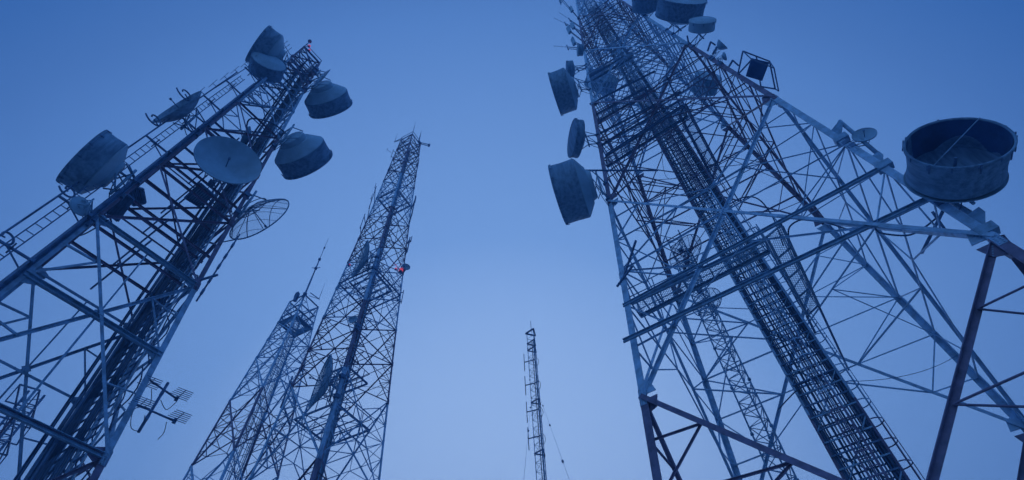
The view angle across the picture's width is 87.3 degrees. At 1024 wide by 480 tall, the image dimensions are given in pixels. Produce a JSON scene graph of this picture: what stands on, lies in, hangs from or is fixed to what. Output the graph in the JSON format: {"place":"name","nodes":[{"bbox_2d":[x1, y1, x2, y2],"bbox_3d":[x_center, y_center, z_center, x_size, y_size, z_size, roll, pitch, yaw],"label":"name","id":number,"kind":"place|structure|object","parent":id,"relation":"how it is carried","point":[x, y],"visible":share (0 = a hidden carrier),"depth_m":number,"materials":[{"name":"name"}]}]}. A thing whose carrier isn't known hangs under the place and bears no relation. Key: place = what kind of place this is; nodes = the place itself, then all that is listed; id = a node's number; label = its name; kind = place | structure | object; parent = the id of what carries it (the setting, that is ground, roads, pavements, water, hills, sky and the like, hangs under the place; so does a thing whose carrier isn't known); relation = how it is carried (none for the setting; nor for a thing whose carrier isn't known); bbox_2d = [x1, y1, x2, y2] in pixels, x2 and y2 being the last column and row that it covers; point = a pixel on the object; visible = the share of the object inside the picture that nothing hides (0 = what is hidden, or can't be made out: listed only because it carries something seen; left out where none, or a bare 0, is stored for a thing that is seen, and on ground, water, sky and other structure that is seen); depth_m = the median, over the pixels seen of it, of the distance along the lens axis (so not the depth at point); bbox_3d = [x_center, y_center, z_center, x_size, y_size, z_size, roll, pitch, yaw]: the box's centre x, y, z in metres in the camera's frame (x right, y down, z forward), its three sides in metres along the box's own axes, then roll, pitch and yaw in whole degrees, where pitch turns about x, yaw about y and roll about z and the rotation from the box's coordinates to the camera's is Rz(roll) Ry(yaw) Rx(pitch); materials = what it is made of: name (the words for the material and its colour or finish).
{"place":"outdoors","nodes":[
{"label":"outdoors","id":0,"kind":"place"},
{"bbox_2d":[0,0,1023,479],"label":"sky","id":1,"kind":"structure","parent":0,"point":[492,252],"materials":[{"name":"blue"}]},
{"bbox_3d":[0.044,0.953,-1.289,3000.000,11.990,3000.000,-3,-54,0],"label":"ground","id":2,"kind":"structure","parent":0,"visible":0},
{"bbox_2d":[0,384,45,463],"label":"antenna mast","id":3,"kind":"object","parent":2,"relation":"on","point":[13,421],"visible":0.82,"depth_m":24.38,"materials":[{"name":"metal"}]},
{"bbox_2d":[0,44,321,479],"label":"lattice tower","id":4,"kind":"structure","parent":2,"relation":"on","point":[176,272],"depth_m":20.91,"materials":[{"name":"grey metal"}]},
{"bbox_2d":[1,231,14,244],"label":"cable hook","id":5,"kind":"object","parent":4,"relation":"attached to","point":[13,240],"visible":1,"depth_m":17.10,"materials":[{"name":"metal"}]},
{"bbox_2d":[58,186,75,197],"bbox_3d":[-16.213,-1.791,19.572,0.097,0.514,0.609,-31,-58,19],"label":"cable hook","id":6,"kind":"object","parent":4,"relation":"attached to","point":[66,187],"visible":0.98,"depth_m":19.55,"materials":[{"name":"metal"}]},
{"bbox_2d":[69,196,98,229],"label":"dish antenna","id":7,"kind":"object","parent":4,"relation":"attached to","point":[80,206],"visible":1,"depth_m":19.17,"materials":[{"name":"paint"}]},
{"bbox_2d":[56,130,142,201],"bbox_3d":[-16.027,-2.713,21.331,2.687,2.640,2.158,-37,-60,23],"label":"drum antenna","id":8,"kind":"object","parent":4,"relation":"attached to","point":[98,160],"visible":0.94,"depth_m":20.33,"materials":[{"name":"metal"}]},
{"bbox_2d":[145,113,160,125],"bbox_3d":[-16.564,-5.597,24.810,0.198,0.654,0.769,-22,-56,14],"label":"cable hook","id":9,"kind":"object","parent":4,"relation":"attached to","point":[152,115],"visible":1,"depth_m":24.82,"materials":[{"name":"metal"}]},
{"bbox_2d":[128,375,192,438],"bbox_3d":[-12.475,5.724,18.419,3.179,2.000,1.807,-22,-56,14],"label":"yagi array","id":10,"kind":"object","parent":4,"relation":"attached to","point":[152,408],"visible":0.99,"depth_m":18.24,"materials":[{"name":"metal"}]},
{"bbox_2d":[152,91,211,138],"bbox_3d":[-16.378,-6.540,26.701,2.324,2.741,2.115,19,-57,-15],"label":"dish antenna","id":11,"kind":"object","parent":4,"relation":"attached to","point":[183,108],"visible":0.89,"depth_m":26.53,"materials":[{"name":"metal"}]},
{"bbox_2d":[176,87,189,100],"bbox_3d":[-16.751,-7.447,27.529,0.200,0.734,0.994,-23,-56,14],"label":"cable hook","id":12,"kind":"object","parent":11,"relation":"attached to","point":[180,94],"visible":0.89,"depth_m":27.41,"materials":[{"name":"metal"}]},
{"bbox_2d":[196,234,240,301],"bbox_3d":[-12.729,1.133,22.978,1.019,4.500,0.136,-13,-54,7],"label":"collinear antenna","id":13,"kind":"object","parent":4,"relation":"attached to","point":[210,278],"visible":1,"depth_m":22.47,"materials":[{"name":"metal"}]},
{"bbox_2d":[193,136,261,189],"bbox_3d":[-13.725,-3.827,26.065,2.416,2.981,2.078,-3,-54,0],"label":"dish antenna","id":14,"kind":"object","parent":4,"relation":"attached to","point":[225,159],"visible":1,"depth_m":26.30,"materials":[{"name":"paint"}]},
{"bbox_2d":[202,55,256,93],"bbox_3d":[-16.917,-10.070,32.408,0.515,11.004,1.223,0,-54,-2],"label":"dipole array","id":15,"kind":"object","parent":4,"relation":"attached to","point":[230,77],"visible":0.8,"depth_m":32.02,"materials":[{"name":"metal"}]},
{"bbox_2d":[240,126,257,146],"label":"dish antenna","id":16,"kind":"object","parent":4,"relation":"attached to","point":[244,139],"visible":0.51,"depth_m":33.49,"materials":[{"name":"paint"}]},
{"bbox_2d":[229,190,288,239],"bbox_3d":[-12.988,-1.340,27.424,3.184,3.336,1.708,-3,-54,0],"label":"grid dish antenna","id":17,"kind":"object","parent":4,"relation":"attached to","point":[240,212],"visible":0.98,"depth_m":26.92,"materials":[{"name":"metal"}]},
{"bbox_2d":[248,51,286,82],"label":"drum antenna","id":18,"kind":"object","parent":4,"relation":"attached to","point":[271,68],"visible":0.91,"depth_m":35.40,"materials":[{"name":"metal"}]},
{"bbox_2d":[245,25,290,63],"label":"drum antenna","id":19,"kind":"object","parent":4,"relation":"attached to","point":[269,41],"visible":0.66,"depth_m":36.11,"materials":[{"name":"metal"}]},
{"bbox_2d":[270,124,332,179],"bbox_3d":[-13.120,-5.586,32.989,3.359,3.312,2.422,-15,-55,9],"label":"drum antenna","id":20,"kind":"object","parent":4,"relation":"attached to","point":[300,154],"visible":1,"depth_m":32.17,"materials":[{"name":"metal"}]},
{"bbox_2d":[313,67,329,81],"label":"dish antenna","id":21,"kind":"object","parent":4,"relation":"attached to","point":[318,74],"visible":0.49,"depth_m":41.96,"materials":[{"name":"paint"}]},
{"bbox_2d":[303,74,352,118],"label":"drum antenna","id":22,"kind":"object","parent":4,"relation":"attached to","point":[326,99],"visible":1,"depth_m":39.42,"materials":[{"name":"metal"}]},
{"bbox_2d":[183,295,318,479],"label":"lattice tower","id":23,"kind":"structure","parent":2,"relation":"on","point":[292,320],"depth_m":49.92,"materials":[{"name":"grey metal"}]},
{"bbox_2d":[280,376,296,425],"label":"side arm antenna","id":24,"kind":"object","parent":23,"relation":"attached to","point":[285,411],"visible":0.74,"depth_m":48.09,"materials":[{"name":"metal"}]},
{"bbox_2d":[293,291,299,301],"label":"horn antenna","id":25,"kind":"object","parent":23,"relation":"attached to","point":[296,296],"visible":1,"depth_m":59.92,"materials":[{"name":"metal"}]},
{"bbox_2d":[301,238,328,302],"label":"spire antenna","id":26,"kind":"object","parent":23,"relation":"on","point":[305,292],"visible":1,"depth_m":61.95,"materials":[{"name":"metal"}]},
{"bbox_2d":[248,132,420,479],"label":"lattice tower","id":27,"kind":"structure","parent":2,"relation":"on","point":[327,443],"depth_m":37.85,"materials":[{"name":"grey metal"}]},
{"bbox_2d":[308,354,345,407],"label":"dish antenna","id":28,"kind":"object","parent":27,"relation":"attached to","point":[320,390],"visible":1,"depth_m":31.69,"materials":[{"name":"paint"}]},
{"bbox_2d":[348,316,360,330],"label":"dish antenna","id":29,"kind":"object","parent":27,"relation":"attached to","point":[352,319],"visible":1,"depth_m":36.34,"materials":[{"name":"paint"}]},
{"bbox_2d":[351,240,379,276],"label":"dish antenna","id":30,"kind":"object","parent":27,"relation":"attached to","point":[364,257],"visible":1,"depth_m":42.34,"materials":[{"name":"paint"}]},
{"bbox_2d":[367,185,376,218],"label":"side arm antenna","id":31,"kind":"object","parent":27,"relation":"attached to","point":[371,200],"visible":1,"depth_m":50.98,"materials":[{"name":"metal"}]},
{"bbox_2d":[402,263,409,271],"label":"dish antenna","id":32,"kind":"object","parent":27,"relation":"attached to","point":[405,266],"visible":1,"depth_m":47.14,"materials":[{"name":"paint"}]},
{"bbox_2d":[405,237,411,254],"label":"side arm antenna","id":33,"kind":"object","parent":27,"relation":"attached to","point":[409,241],"visible":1,"depth_m":48.66,"materials":[{"name":"metal"}]},
{"bbox_2d":[409,196,415,224],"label":"side arm antenna","id":34,"kind":"object","parent":27,"relation":"attached to","point":[413,204],"visible":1,"depth_m":52.20,"materials":[{"name":"metal"}]},
{"bbox_2d":[525,321,546,479],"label":"guyed mast","id":35,"kind":"object","parent":2,"relation":"on","point":[538,404],"visible":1,"depth_m":37.29,"materials":[{"name":"metal"}]},
{"bbox_2d":[524,376,540,394],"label":"dipole antenna","id":36,"kind":"object","parent":35,"relation":"attached to","point":[529,384],"visible":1,"depth_m":38.80,"materials":[{"name":"metal"}]},
{"bbox_2d":[526,402,542,422],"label":"dipole antenna","id":37,"kind":"object","parent":35,"relation":"attached to","point":[531,411],"visible":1,"depth_m":37.03,"materials":[{"name":"metal"}]},
{"bbox_2d":[527,427,545,447],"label":"dipole antenna","id":38,"kind":"object","parent":35,"relation":"attached to","point":[532,437],"visible":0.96,"depth_m":35.35,"materials":[{"name":"metal"}]},
{"bbox_2d":[541,401,568,477],"bbox_3d":[1.905,8.319,20.177,0.090,25.665,26.019,-2,-54,0],"label":"guy wire","id":39,"kind":"object","parent":35,"relation":"attached to","point":[562,460],"visible":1,"depth_m":22.06,"materials":[{"name":"metal"}]},
{"bbox_2d":[666,230,798,479],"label":"lattice mast","id":40,"kind":"object","parent":2,"relation":"on","point":[771,443],"visible":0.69,"depth_m":31.11,"materials":[{"name":"metal"}]},
{"bbox_2d":[575,0,1023,479],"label":"lattice tower","id":41,"kind":"structure","parent":2,"relation":"on","point":[980,227],"depth_m":26.52,"materials":[{"name":"grey metal"}]},
{"bbox_2d":[559,0,578,18],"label":"antenna","id":42,"kind":"object","parent":41,"relation":"attached to","point":[566,5],"visible":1,"depth_m":67.79,"materials":[{"name":"paint"}]},
{"bbox_2d":[548,68,590,115],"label":"drum antenna","id":43,"kind":"object","parent":41,"relation":"attached to","point":[563,83],"visible":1,"depth_m":47.37,"materials":[{"name":"metal"}]},
{"bbox_2d":[566,25,581,40],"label":"panel antenna","id":44,"kind":"object","parent":41,"relation":"attached to","point":[568,29],"visible":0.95,"depth_m":59.94,"materials":[{"name":"metal"}]},
{"bbox_2d":[571,36,578,45],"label":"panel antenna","id":45,"kind":"object","parent":41,"relation":"attached to","point":[573,42],"visible":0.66,"depth_m":58.52,"materials":[{"name":"metal"}]},
{"bbox_2d":[570,21,581,36],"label":"panel antenna","id":46,"kind":"object","parent":41,"relation":"attached to","point":[572,25],"visible":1,"depth_m":61.44,"materials":[{"name":"metal"}]},
{"bbox_2d":[566,60,588,76],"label":"drum antenna","id":47,"kind":"object","parent":41,"relation":"attached to","point":[570,68],"visible":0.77,"depth_m":52.71,"materials":[{"name":"metal"}]},
{"bbox_2d":[548,159,609,224],"bbox_3d":[4.409,-3.353,33.999,3.400,3.998,4.047,-19,-55,12],"label":"drum antenna","id":48,"kind":"object","parent":41,"relation":"attached to","point":[574,188],"visible":1,"depth_m":32.64,"materials":[{"name":"metal"}]},
{"bbox_2d":[577,44,586,55],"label":"drum antenna","id":49,"kind":"object","parent":41,"relation":"attached to","point":[580,48],"visible":0.91,"depth_m":57.37,"materials":[{"name":"metal"}]},
{"bbox_2d":[567,118,601,157],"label":"drum antenna","id":50,"kind":"object","parent":41,"relation":"attached to","point":[577,135],"visible":1,"depth_m":39.21,"materials":[{"name":"metal"}]},
{"bbox_2d":[584,69,617,99],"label":"drum antenna","id":51,"kind":"object","parent":41,"relation":"attached to","point":[601,81],"visible":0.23,"depth_m":58.55,"materials":[{"name":"metal"}]},
{"bbox_2d":[632,0,657,16],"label":"drum antenna","id":52,"kind":"object","parent":41,"relation":"attached to","point":[644,7],"visible":0.87,"depth_m":52.72,"materials":[{"name":"metal"}]},
{"bbox_2d":[655,0,706,34],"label":"drum antenna","id":53,"kind":"object","parent":41,"relation":"attached to","point":[679,12],"visible":0.86,"depth_m":43.83,"materials":[{"name":"metal"}]},
{"bbox_2d":[669,234,701,269],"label":"grid dish antenna","id":54,"kind":"object","parent":41,"relation":"attached to","point":[692,254],"visible":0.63,"depth_m":40.49,"materials":[{"name":"paint"}]},
{"bbox_2d":[686,16,716,49],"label":"drum antenna","id":55,"kind":"object","parent":41,"relation":"attached to","point":[700,25],"visible":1,"depth_m":40.20,"materials":[{"name":"paint"}]},
{"bbox_2d":[692,71,721,96],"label":"drum antenna","id":56,"kind":"object","parent":41,"relation":"attached to","point":[712,92],"visible":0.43,"depth_m":50.42,"materials":[{"name":"metal"}]},
{"bbox_2d":[692,288,721,316],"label":"grid dish antenna","id":57,"kind":"object","parent":41,"relation":"attached to","point":[713,289],"visible":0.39,"depth_m":37.24,"materials":[{"name":"paint"}]},
{"bbox_2d":[686,35,738,66],"bbox_3d":[14.004,-13.500,38.261,1.135,7.888,1.248,30,-60,-22],"label":"stub bracket","id":58,"kind":"object","parent":41,"relation":"attached to","point":[715,49],"visible":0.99,"depth_m":37.03,"materials":[{"name":"metal"}]},
{"bbox_2d":[708,39,727,59],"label":"dish antenna","id":59,"kind":"object","parent":41,"relation":"attached to","point":[721,45],"visible":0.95,"depth_m":37.10,"materials":[{"name":"paint"}]},
{"bbox_2d":[716,52,726,66],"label":"dish antenna","id":60,"kind":"object","parent":41,"relation":"attached to","point":[724,57],"visible":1,"depth_m":35.92,"materials":[{"name":"paint"}]},
{"bbox_2d":[737,50,778,91],"bbox_3d":[14.937,-10.155,32.501,3.319,2.551,1.620,15,-55,-13],"label":"caged panel","id":61,"kind":"object","parent":41,"relation":"attached to","point":[757,68],"visible":0.84,"depth_m":32.37,"materials":[{"name":"metal"}]},
{"bbox_2d":[841,128,876,152],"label":"dish antenna","id":62,"kind":"object","parent":41,"relation":"attached to","point":[867,134],"visible":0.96,"depth_m":23.11,"materials":[{"name":"paint"}]},
{"bbox_2d":[845,356,955,381],"bbox_3d":[17.630,5.726,24.110,8.190,3.026,0.027,11,-55,-10],"label":"stay wire","id":63,"kind":"object","parent":41,"relation":"attached to","point":[904,375],"visible":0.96,"depth_m":23.60,"materials":[{"name":"metal"}]},
{"bbox_2d":[902,117,1017,210],"bbox_3d":[15.315,-2.508,18.563,3.016,2.977,2.209,-19,-55,12],"label":"drum antenna","id":64,"kind":"object","parent":41,"relation":"attached to","point":[961,160],"visible":1,"depth_m":18.35,"materials":[{"name":"metal"}]}
]}

